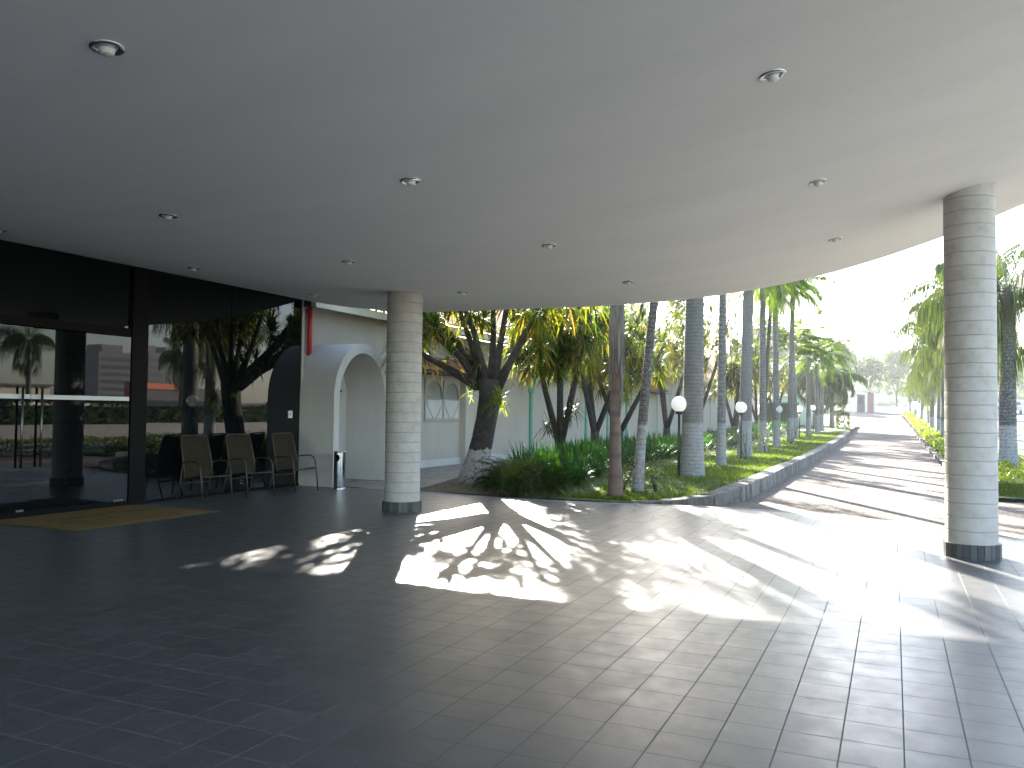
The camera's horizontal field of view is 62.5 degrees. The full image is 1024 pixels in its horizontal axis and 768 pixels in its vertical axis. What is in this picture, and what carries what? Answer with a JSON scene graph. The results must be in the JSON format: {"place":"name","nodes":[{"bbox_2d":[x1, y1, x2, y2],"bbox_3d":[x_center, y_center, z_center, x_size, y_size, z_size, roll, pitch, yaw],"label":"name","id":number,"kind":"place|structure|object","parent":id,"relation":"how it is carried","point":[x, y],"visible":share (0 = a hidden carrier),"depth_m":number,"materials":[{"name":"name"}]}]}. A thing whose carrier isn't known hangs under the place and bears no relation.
{"place":"outdoors","nodes":[
{"label":"outdoors","id":0,"kind":"place"},
{"bbox_2d":[0,485,1023,767],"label":"terrace floor","id":1,"kind":"structure","parent":0,"point":[306,627],"depth_m":6.22,"materials":[{"name":"tile"}]},
{"bbox_2d":[0,505,219,531],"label":"entrance mat","id":2,"kind":"object","parent":1,"relation":"on","point":[89,519],"visible":1,"depth_m":12.71,"materials":[{"name":"rubber"}]},
{"bbox_2d":[176,435,232,503],"bbox_3d":[-5.609,1.538,15.435,0.841,1.200,0.639,-1,-2,36],"label":"sling chair","id":3,"kind":"object","parent":1,"relation":"on","point":[197,462],"visible":1,"depth_m":15.56,"materials":[{"name":"fabric"}]},
{"bbox_2d":[222,434,274,497],"bbox_3d":[-5.135,1.579,16.483,0.841,1.200,0.639,-1,-2,36],"label":"sling chair","id":4,"kind":"object","parent":1,"relation":"on","point":[240,455],"visible":0.98,"depth_m":16.62,"materials":[{"name":"fabric"}]},
{"bbox_2d":[268,433,318,492],"bbox_3d":[-4.550,1.624,17.610,0.841,1.200,0.639,-1,-2,33],"label":"sling chair","id":5,"kind":"object","parent":1,"relation":"on","point":[285,455],"visible":0.99,"depth_m":17.73,"materials":[{"name":"fabric"}]},
{"bbox_2d":[333,451,345,488],"bbox_3d":[-3.695,1.843,18.090,0.260,0.806,0.260,0,-2,24],"label":"steel bin","id":6,"kind":"object","parent":1,"relation":"on","point":[339,469],"visible":1,"depth_m":17.98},
{"bbox_2d":[382,291,422,512],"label":"canopy column","id":7,"kind":"structure","parent":1,"relation":"on","point":[403,404],"depth_m":14.08,"materials":[{"name":"stone"}]},
{"bbox_2d":[364,468,1016,543],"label":"leaf litter","id":8,"kind":"object","parent":1,"relation":"on","point":[471,490],"visible":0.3,"depth_m":17.86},
{"bbox_2d":[942,182,1001,560],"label":"canopy column","id":9,"kind":"structure","parent":1,"relation":"on","point":[970,385],"depth_m":10.05,"materials":[{"name":"stone"}]},
{"bbox_2d":[345,424,753,488],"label":"stone path","id":10,"kind":"structure","parent":0,"point":[429,476],"depth_m":21.43,"materials":[{"name":"stone"}]},
{"bbox_2d":[298,344,385,486],"bbox_3d":[-3.974,0.685,19.777,1.170,3.230,2.260,0,-2,24],"label":"arch portal","id":11,"kind":"object","parent":10,"relation":"on","point":[343,398],"visible":0.79,"depth_m":19.52,"materials":[{"name":"white paint"}]},
{"bbox_2d":[347,407,901,502],"bbox_3d":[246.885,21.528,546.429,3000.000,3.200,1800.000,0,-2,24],"label":"ground","id":12,"kind":"structure","parent":0,"point":[853,430],"depth_m":17.44,"materials":[{"name":"soil"}]},
{"bbox_2d":[0,240,302,519],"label":"entrance building","id":13,"kind":"structure","parent":12,"relation":"on","point":[117,380],"depth_m":14.59,"materials":[{"name":"black metal"}]},
{"bbox_2d":[0,324,32,519],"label":"door","id":14,"kind":"structure","parent":13,"relation":"in","point":[15,341],"depth_m":12.70,"materials":[{"name":"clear glass"}]},
{"bbox_2d":[27,328,130,512],"bbox_3d":[-7.003,0.611,13.771,0.118,2.900,1.800,0,-2,27],"label":"door","id":15,"kind":"structure","parent":13,"relation":"in","point":[80,382],"depth_m":13.73,"materials":[{"name":"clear glass"}]},
{"bbox_2d":[144,272,231,499],"bbox_3d":[-6.086,0.060,15.946,0.020,4.070,2.080,0,-2,24],"label":"window pane","id":16,"kind":"structure","parent":13,"relation":"in","point":[189,341],"depth_m":15.81,"materials":[{"name":"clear glass"}]},
{"bbox_2d":[227,288,282,490],"bbox_3d":[-5.333,0.125,17.612,0.020,4.070,1.540,0,-2,24],"label":"window pane","id":17,"kind":"structure","parent":13,"relation":"in","point":[256,318],"depth_m":17.61,"materials":[{"name":"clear glass"}]},
{"bbox_2d":[300,300,758,467],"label":"garden building","id":18,"kind":"structure","parent":12,"relation":"on","point":[448,416],"depth_m":27.25,"materials":[{"name":"beige paint"}]},
{"bbox_2d":[306,307,312,355],"bbox_3d":[-4.675,-1.182,19.419,0.182,1.480,0.124,0,-2,24],"label":"red pipe","id":19,"kind":"object","parent":18,"relation":"attached to","point":[309,332],"visible":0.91,"depth_m":19.36,"materials":[{"name":"metal"}]},
{"bbox_2d":[424,377,459,420],"bbox_3d":[-2.147,0.478,26.162,0.086,1.300,2.200,0,-2,24],"label":"window","id":20,"kind":"structure","parent":18,"relation":"in","point":[442,400],"depth_m":26.11,"materials":[{"name":"glass"}]},
{"bbox_2d":[0,0,1023,311],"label":"canopy","id":21,"kind":"object","parent":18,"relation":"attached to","point":[662,150],"visible":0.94,"depth_m":6.91,"materials":[{"name":"paint"}]},
{"bbox_2d":[88,40,125,56],"bbox_3d":[-2.303,-1.905,4.805,0.192,0.072,0.192,-4,-4,24],"label":"ceiling light","id":22,"kind":"object","parent":21,"relation":"attached to","point":[105,49],"visible":1,"depth_m":4.78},
{"bbox_2d":[158,214,177,220],"bbox_3d":[-3.566,-1.735,8.762,0.192,0.072,0.192,0,-2,24],"label":"ceiling light","id":23,"kind":"object","parent":21,"relation":"attached to","point":[168,217],"visible":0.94,"depth_m":8.73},
{"bbox_2d":[341,260,355,264],"bbox_3d":[-2.191,-1.631,11.320,0.192,0.072,0.192,0,-2,24],"label":"ceiling light","id":24,"kind":"object","parent":21,"relation":"attached to","point":[348,262],"visible":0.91,"depth_m":11.28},
{"bbox_2d":[400,177,421,185],"bbox_3d":[-0.903,-1.805,7.539,0.192,0.072,0.192,-4,-4,24],"label":"ceiling light","id":25,"kind":"object","parent":21,"relation":"attached to","point":[410,181],"visible":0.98,"depth_m":7.51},
{"bbox_2d":[541,244,556,249],"bbox_3d":[0.456,-1.696,10.402,0.192,0.072,0.192,-5,-4,24],"label":"ceiling light","id":26,"kind":"object","parent":21,"relation":"attached to","point":[548,246],"visible":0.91,"depth_m":10.37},
{"bbox_2d":[759,69,785,82],"bbox_3d":[1.869,-2.202,6.050,0.192,0.072,0.192,-11,-7,24],"label":"ceiling light","id":27,"kind":"object","parent":21,"relation":"attached to","point":[775,76],"visible":1,"depth_m":6.02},
{"bbox_2d":[809,179,827,186],"bbox_3d":[3.208,-2.104,8.845,0.192,0.072,0.192,-11,-7,24],"label":"ceiling light","id":28,"kind":"object","parent":21,"relation":"attached to","point":[818,183],"visible":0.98,"depth_m":8.81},
{"bbox_2d":[828,237,842,242],"bbox_3d":[4.475,-1.992,11.672,0.192,0.072,0.192,-11,-7,24],"label":"ceiling light","id":29,"kind":"object","parent":21,"relation":"attached to","point":[835,240],"visible":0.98,"depth_m":11.64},
{"bbox_2d":[568,306,629,323],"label":"round tree","id":30,"kind":"object","parent":12,"relation":"on","point":[626,310],"visible":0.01,"depth_m":44.66,"materials":[{"name":"green plant"}]},
{"bbox_2d":[599,304,675,356],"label":"round tree","id":31,"kind":"object","parent":12,"relation":"on","point":[633,312],"visible":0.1,"depth_m":55.56,"materials":[{"name":"green plant"}]},
{"bbox_2d":[665,300,707,377],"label":"round tree","id":32,"kind":"object","parent":12,"relation":"on","point":[678,302],"visible":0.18,"depth_m":61.83,"materials":[{"name":"green plant"}]},
{"bbox_2d":[363,488,1023,538],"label":"terrace edge kerb","id":33,"kind":"structure","parent":12,"relation":"on","point":[709,507],"depth_m":15.22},
{"bbox_2d":[630,432,849,504],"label":"kerb","id":34,"kind":"structure","parent":12,"relation":"on","point":[748,488],"depth_m":18.08,"materials":[{"name":"concrete"}]},
{"bbox_2d":[731,315,788,368],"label":"round tree","id":35,"kind":"object","parent":12,"relation":"on","point":[786,352],"visible":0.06,"depth_m":125.30,"materials":[{"name":"green plant"}]},
{"bbox_2d":[771,396,812,424],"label":"white gable","id":36,"kind":"structure","parent":12,"relation":"on","point":[802,415],"depth_m":72.13,"materials":[{"name":"paint"}]},
{"bbox_2d":[811,338,860,403],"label":"round tree","id":37,"kind":"object","parent":12,"relation":"on","point":[853,358],"visible":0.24,"depth_m":147.40,"materials":[{"name":"green plant"}]},
{"bbox_2d":[850,355,888,392],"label":"round tree","id":38,"kind":"object","parent":12,"relation":"on","point":[872,366],"visible":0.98,"depth_m":137.53,"materials":[{"name":"green plant"}]},
{"bbox_2d":[854,389,906,411],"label":"gatehouse","id":39,"kind":"object","parent":12,"relation":"on","point":[866,402],"visible":0.79,"depth_m":103.33,"materials":[{"name":"white paint"}]},
{"bbox_2d":[902,416,944,467],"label":"drive edging","id":40,"kind":"object","parent":12,"relation":"on","point":[934,454],"visible":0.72,"depth_m":41.29,"materials":[{"name":"concrete"}]},
{"bbox_2d":[420,423,856,502],"bbox_3d":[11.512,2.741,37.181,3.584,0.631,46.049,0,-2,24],"label":"lawn grass","id":41,"kind":"structure","parent":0,"point":[780,457],"depth_m":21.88,"materials":[{"name":"plant"}]},
{"bbox_2d":[361,306,609,483],"bbox_3d":[-1.486,-1.079,20.145,8.686,7.063,3.754,-1,-3,44],"label":"yucca tree","id":42,"kind":"object","parent":41,"relation":"on","point":[472,360],"visible":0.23,"depth_m":18.99,"materials":[{"name":"green plant"}]},
{"bbox_2d":[460,380,482,403],"bbox_3d":[-0.876,0.170,19.014,0.563,0.593,0.579,2,-2,-30],"label":"bromeliad","id":43,"kind":"object","parent":42,"relation":"attached to","point":[470,390],"visible":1,"depth_m":18.99,"materials":[{"name":"green plant"}]},
{"bbox_2d":[480,385,511,418],"bbox_3d":[-0.315,0.369,18.737,0.831,0.856,0.865,2,-3,-42],"label":"bromeliad","id":44,"kind":"object","parent":42,"relation":"attached to","point":[497,399],"visible":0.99,"depth_m":18.69,"materials":[{"name":"green plant"}]},
{"bbox_2d":[458,456,555,496],"bbox_3d":[-0.060,2.052,18.332,2.198,1.033,2.050,0,-2,24],"label":"fern bush","id":45,"kind":"object","parent":41,"relation":"on","point":[491,477],"visible":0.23,"depth_m":18.14,"materials":[{"name":"green plant"}]},
{"bbox_2d":[478,453,585,499],"bbox_3d":[0.438,2.016,17.248,2.290,1.255,2.348,0,-2,24],"label":"fern bush","id":46,"kind":"object","parent":41,"relation":"on","point":[541,481],"visible":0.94,"depth_m":16.99,"materials":[{"name":"green plant"}]},
{"bbox_2d":[513,446,608,487],"bbox_3d":[1.135,1.875,19.358,2.419,0.961,3.244,0,-2,24],"label":"lily clump","id":47,"kind":"object","parent":41,"relation":"on","point":[589,469],"visible":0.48,"depth_m":19.11,"materials":[{"name":"green plant"}]},
{"bbox_2d":[496,305,631,451],"bbox_3d":[1.244,-0.299,23.310,4.103,5.332,4.148,2,-2,-28],"label":"yucca tree","id":48,"kind":"object","parent":41,"relation":"on","point":[573,354],"visible":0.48,"depth_m":22.59,"materials":[{"name":"green plant"}]},
{"bbox_2d":[531,414,558,441],"bbox_3d":[0.978,1.236,22.835,0.986,1.095,0.931,0,-2,24],"label":"bromeliad","id":49,"kind":"object","parent":48,"relation":"attached to","point":[546,426],"visible":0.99,"depth_m":22.68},
{"bbox_2d":[559,393,586,427],"bbox_3d":[1.641,0.746,22.824,0.896,1.044,0.913,1,-2,-3],"label":"bromeliad","id":50,"kind":"object","parent":48,"relation":"attached to","point":[574,408],"visible":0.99,"depth_m":22.75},
{"bbox_2d":[540,304,634,501],"bbox_3d":[1.964,-1.287,16.907,4.081,7.272,3.979,0,-2,24],"label":"palm tree","id":51,"kind":"object","parent":41,"relation":"on","point":[616,356],"visible":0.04,"depth_m":16.73,"materials":[{"name":"plant"}]},
{"bbox_2d":[527,301,675,440],"bbox_3d":[3.120,-0.469,28.643,4.932,6.077,4.797,-1,-3,41],"label":"yucca tree","id":52,"kind":"object","parent":41,"relation":"on","point":[595,427],"visible":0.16,"depth_m":28.51,"materials":[{"name":"green plant"}]},
{"bbox_2d":[606,456,638,490],"bbox_3d":[2.238,1.856,17.116,0.705,0.771,0.434,0,-2,5],"label":"rose bush","id":53,"kind":"object","parent":41,"relation":"on","point":[628,475],"visible":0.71,"depth_m":17.07,"materials":[{"name":"green plant"}]},
{"bbox_2d":[579,315,677,439],"bbox_3d":[3.604,0.065,29.984,4.421,5.112,4.225,0,-2,24],"label":"yucca tree","id":54,"kind":"object","parent":41,"relation":"on","point":[636,375],"visible":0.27,"depth_m":29.93,"materials":[{"name":"green plant"}]},
{"bbox_2d":[621,390,632,412],"bbox_3d":[4.010,0.590,29.770,0.966,0.990,0.980,-1,-3,43],"label":"bromeliad","id":55,"kind":"object","parent":54,"relation":"attached to","point":[626,399],"visible":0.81,"depth_m":29.67,"materials":[{"name":"green plant"}]},
{"bbox_2d":[603,302,657,491],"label":"palm tree","id":56,"kind":"object","parent":41,"relation":"on","point":[638,473],"visible":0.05,"depth_m":17.32,"materials":[{"name":"plant"}]},
{"bbox_2d":[504,419,786,473],"bbox_3d":[10.303,2.356,41.446,3.450,1.332,48.705,0,-2,24],"label":"strap leaf border","id":57,"kind":"object","parent":41,"relation":"on","point":[665,446],"visible":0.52,"depth_m":24.95,"materials":[{"name":"plant"}]},
{"bbox_2d":[646,466,662,491],"bbox_3d":[2.958,1.954,17.291,0.292,0.531,0.484,1,-2,-23],"label":"rose bush","id":58,"kind":"object","parent":41,"relation":"on","point":[653,482],"visible":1,"depth_m":17.31,"materials":[{"name":"green plant"}]},
{"bbox_2d":[595,449,714,477],"bbox_3d":[4.594,2.515,26.474,1.521,0.469,16.155,0,-2,24],"label":"dry leaf fringe","id":59,"kind":"object","parent":41,"relation":"on","point":[706,450],"visible":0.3,"depth_m":25.86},
{"bbox_2d":[637,299,718,436],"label":"yucca tree","id":60,"kind":"object","parent":41,"relation":"on","point":[667,420],"visible":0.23,"depth_m":36.41,"materials":[{"name":"green plant"}]},
{"bbox_2d":[671,396,686,475],"bbox_3d":[3.902,1.284,19.730,0.370,2.005,0.370,0,-2,24],"label":"globe lamp","id":61,"kind":"object","parent":41,"relation":"on","point":[678,404],"visible":0.94,"depth_m":19.68,"materials":[{"name":"glass"}]},
{"bbox_2d":[680,297,704,476],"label":"palm tree","id":62,"kind":"object","parent":41,"relation":"on","point":[692,455],"visible":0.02,"depth_m":19.62,"materials":[{"name":"plant"}]},
{"bbox_2d":[655,312,741,409],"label":"yucca tree","id":63,"kind":"object","parent":41,"relation":"on","point":[708,357],"visible":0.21,"depth_m":43.96,"materials":[{"name":"green plant"}]},
{"bbox_2d":[710,433,730,451],"bbox_3d":[6.248,1.908,25.255,0.613,0.953,0.655,1,-2,-5],"label":"rose bush","id":64,"kind":"object","parent":41,"relation":"on","point":[716,440],"visible":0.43,"depth_m":25.17,"materials":[{"name":"green plant"}]},
{"bbox_2d":[716,294,726,465],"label":"palm tree","id":65,"kind":"object","parent":41,"relation":"on","point":[721,436],"visible":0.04,"depth_m":24.20,"materials":[{"name":"plant"}]},
{"bbox_2d":[704,345,769,431],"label":"yucca tree","id":66,"kind":"object","parent":41,"relation":"on","point":[734,385],"visible":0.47,"depth_m":43.95,"materials":[{"name":"green plant"}]},
{"bbox_2d":[735,402,746,458],"bbox_3d":[7.508,1.585,27.664,0.370,2.005,0.370,0,-2,24],"label":"globe lamp","id":67,"kind":"object","parent":41,"relation":"on","point":[741,408],"visible":0.95,"depth_m":27.62,"materials":[{"name":"glass"}]},
{"bbox_2d":[711,314,772,427],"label":"yucca tree","id":68,"kind":"object","parent":41,"relation":"on","point":[755,349],"visible":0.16,"depth_m":51.34,"materials":[{"name":"green plant"}]},
{"bbox_2d":[735,431,753,459],"bbox_3d":[7.530,2.000,27.294,0.567,0.936,0.669,1,-2,-20],"label":"rose bush","id":69,"kind":"object","parent":41,"relation":"on","point":[742,438],"visible":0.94,"depth_m":27.24,"materials":[{"name":"green plant"}]},
{"bbox_2d":[714,282,794,456],"bbox_3d":[8.202,-2.017,29.363,4.960,9.358,4.558,1,-2,-19],"label":"palm tree","id":70,"kind":"object","parent":41,"relation":"on","point":[746,360],"visible":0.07,"depth_m":29.09,"materials":[{"name":"plant"}]},
{"bbox_2d":[728,352,787,425],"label":"yucca tree","id":71,"kind":"object","parent":41,"relation":"on","point":[755,415],"visible":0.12,"depth_m":57.72,"materials":[{"name":"green plant"}]},
{"bbox_2d":[758,432,769,452],"bbox_3d":[9.492,2.225,31.829,0.325,0.834,0.638,1,-2,0],"label":"rose bush","id":72,"kind":"object","parent":41,"relation":"on","point":[763,442],"visible":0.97,"depth_m":31.85,"materials":[{"name":"green plant"}]},
{"bbox_2d":[726,278,816,452],"bbox_3d":[9.800,-1.605,32.902,3.906,8.770,3.979,1,-2,-9],"label":"palm tree","id":73,"kind":"object","parent":41,"relation":"on","point":[761,296],"visible":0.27,"depth_m":32.90,"materials":[{"name":"plant"}]},
{"bbox_2d":[726,281,818,409],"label":"palm tree","id":74,"kind":"object","parent":41,"relation":"on","point":[793,311],"visible":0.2,"depth_m":39.56,"materials":[{"name":"green plant"}]},
{"bbox_2d":[752,361,796,425],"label":"yucca tree","id":75,"kind":"object","parent":41,"relation":"on","point":[782,392],"visible":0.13,"depth_m":65.11,"materials":[{"name":"green plant"}]},
{"bbox_2d":[776,406,781,412],"bbox_3d":[12.034,1.964,38.166,0.370,2.005,0.370,0,-2,24],"label":"globe lamp","id":76,"kind":"object","parent":41,"relation":"on","point":[779,409],"visible":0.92,"depth_m":38.04,"materials":[{"name":"white glass"}]},
{"bbox_2d":[753,275,822,446],"bbox_3d":[11.914,-1.570,38.265,4.133,9.073,3.798,1,-2,0],"label":"palm tree","id":77,"kind":"object","parent":41,"relation":"on","point":[776,425],"visible":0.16,"depth_m":38.14,"materials":[{"name":"plant"}]},
{"bbox_2d":[786,426,799,444],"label":"rose bush","id":78,"kind":"object","parent":41,"relation":"on","point":[792,434],"visible":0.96,"depth_m":40.43,"materials":[{"name":"green plant"}]},
{"bbox_2d":[757,276,839,440],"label":"palm tree","id":79,"kind":"object","parent":41,"relation":"on","point":[790,418],"visible":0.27,"depth_m":45.12,"materials":[{"name":"plant"}]},
{"bbox_2d":[797,406,802,437],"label":"globe lamp","id":80,"kind":"object","parent":41,"relation":"on","point":[799,409],"visible":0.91,"depth_m":48.28,"materials":[{"name":"glass"}]},
{"bbox_2d":[753,308,849,438],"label":"palm tree","id":81,"kind":"object","parent":41,"relation":"on","point":[805,334],"visible":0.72,"depth_m":47.34,"materials":[{"name":"plant"}]},
{"bbox_2d":[769,332,846,436],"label":"palm tree","id":82,"kind":"object","parent":41,"relation":"on","point":[807,353],"visible":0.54,"depth_m":50.56,"materials":[{"name":"plant"}]},
{"bbox_2d":[811,405,815,432],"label":"globe lamp","id":83,"kind":"object","parent":41,"relation":"on","point":[813,408],"visible":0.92,"depth_m":55.95,"materials":[{"name":"glass"}]},
{"bbox_2d":[786,340,846,433],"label":"palm tree","id":84,"kind":"object","parent":41,"relation":"on","point":[817,371],"visible":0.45,"depth_m":55.88,"materials":[{"name":"plant"}]},
{"bbox_2d":[785,364,852,428],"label":"palm tree","id":85,"kind":"object","parent":41,"relation":"on","point":[801,386],"visible":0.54,"depth_m":63.30,"materials":[{"name":"plant"}]},
{"bbox_2d":[798,329,857,430],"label":"palm tree","id":86,"kind":"object","parent":41,"relation":"on","point":[821,415],"visible":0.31,"depth_m":60.52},
{"bbox_2d":[812,366,868,426],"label":"palm tree","id":87,"kind":"object","parent":41,"relation":"on","point":[839,401],"visible":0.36,"depth_m":66.11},
{"bbox_2d":[835,412,850,428],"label":"clipped shrub","id":88,"kind":"object","parent":41,"relation":"on","point":[846,414],"visible":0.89,"depth_m":63.90,"materials":[{"name":"green plant"}]},
{"bbox_2d":[371,204,1023,406],"label":"sky","id":89,"kind":"structure","parent":0,"point":[869,297],"materials":[{"name":"white"}]},
{"bbox_2d":[766,402,799,425],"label":"door frame","id":90,"kind":"object","parent":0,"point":[783,413],"visible":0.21,"depth_m":68.97,"materials":[{"name":"paint"}]},
{"bbox_2d":[766,403,787,424],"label":"door","id":91,"kind":"structure","parent":90,"relation":"in","point":[784,406],"depth_m":68.98,"materials":[{"name":"grey"}]},
{"bbox_2d":[679,343,1023,407],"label":"background trees","id":92,"kind":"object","parent":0,"point":[862,352],"depth_m":185.96,"materials":[{"name":"plant"}]},
{"bbox_2d":[689,406,1023,536],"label":"drive road","id":93,"kind":"structure","parent":0,"point":[881,462],"depth_m":21.10,"materials":[{"name":"concrete"}]},
{"bbox_2d":[897,407,1023,498],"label":"verge ground","id":94,"kind":"structure","parent":0,"point":[1020,446],"depth_m":84.98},
{"bbox_2d":[881,348,912,406],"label":"round tree","id":95,"kind":"object","parent":94,"relation":"on","point":[893,373],"visible":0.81,"depth_m":149.07,"materials":[{"name":"green plant"}]},
{"bbox_2d":[899,381,911,411],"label":"queen palm","id":96,"kind":"object","parent":94,"relation":"on","point":[909,401],"visible":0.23,"depth_m":101.25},
{"bbox_2d":[896,381,920,414],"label":"queen palm","id":97,"kind":"object","parent":94,"relation":"on","point":[912,397],"visible":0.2,"depth_m":89.33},
{"bbox_2d":[887,322,943,436],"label":"queen palm","id":98,"kind":"object","parent":94,"relation":"on","point":[925,356],"visible":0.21,"depth_m":47.37,"materials":[{"name":"plant"}]},
{"bbox_2d":[906,380,926,420],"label":"queen palm","id":99,"kind":"object","parent":94,"relation":"on","point":[921,410],"visible":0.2,"depth_m":79.10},
{"bbox_2d":[895,276,943,379],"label":"queen palm","id":100,"kind":"object","parent":94,"relation":"on","point":[934,341],"visible":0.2,"depth_m":40.16,"materials":[{"name":"plant"}]},
{"bbox_2d":[902,373,936,422],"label":"queen palm","id":101,"kind":"object","parent":94,"relation":"on","point":[907,388],"visible":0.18,"depth_m":70.15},
{"bbox_2d":[900,333,940,431],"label":"queen palm","id":102,"kind":"object","parent":94,"relation":"on","point":[938,416],"visible":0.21,"depth_m":55.10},
{"bbox_2d":[907,358,937,427],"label":"queen palm","id":103,"kind":"object","parent":94,"relation":"on","point":[932,401],"visible":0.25,"depth_m":62.66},
{"bbox_2d":[899,241,1023,389],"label":"queen palm","id":104,"kind":"object","parent":94,"relation":"on","point":[927,309],"visible":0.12,"depth_m":32.00,"materials":[{"name":"plant"}]},
{"bbox_2d":[903,411,1023,499],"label":"hedge","id":105,"kind":"object","parent":94,"relation":"on","point":[1010,480],"visible":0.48,"depth_m":20.61,"materials":[{"name":"green plant"}]},
{"bbox_2d":[996,241,1023,469],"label":"queen palm","id":106,"kind":"object","parent":94,"relation":"on","point":[1009,356],"visible":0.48,"depth_m":24.26,"materials":[{"name":"plant"}]},
{"bbox_2d":[1018,454,1023,468],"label":"ground cover","id":107,"kind":"object","parent":94,"relation":"on","point":[1020,458],"visible":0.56,"depth_m":26.22,"materials":[{"name":"green plant"}]},
{"bbox_2d":[1017,408,1023,444],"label":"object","id":108,"kind":"structure","parent":0,"point":[1020,428],"depth_m":71.57,"materials":[{"name":"concrete"}]},
{"bbox_2d":[1017,401,1021,413],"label":"parked car","id":109,"kind":"object","parent":108,"relation":"on","point":[1019,406],"visible":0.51,"depth_m":95.01,"materials":[{"name":"silver paint"}]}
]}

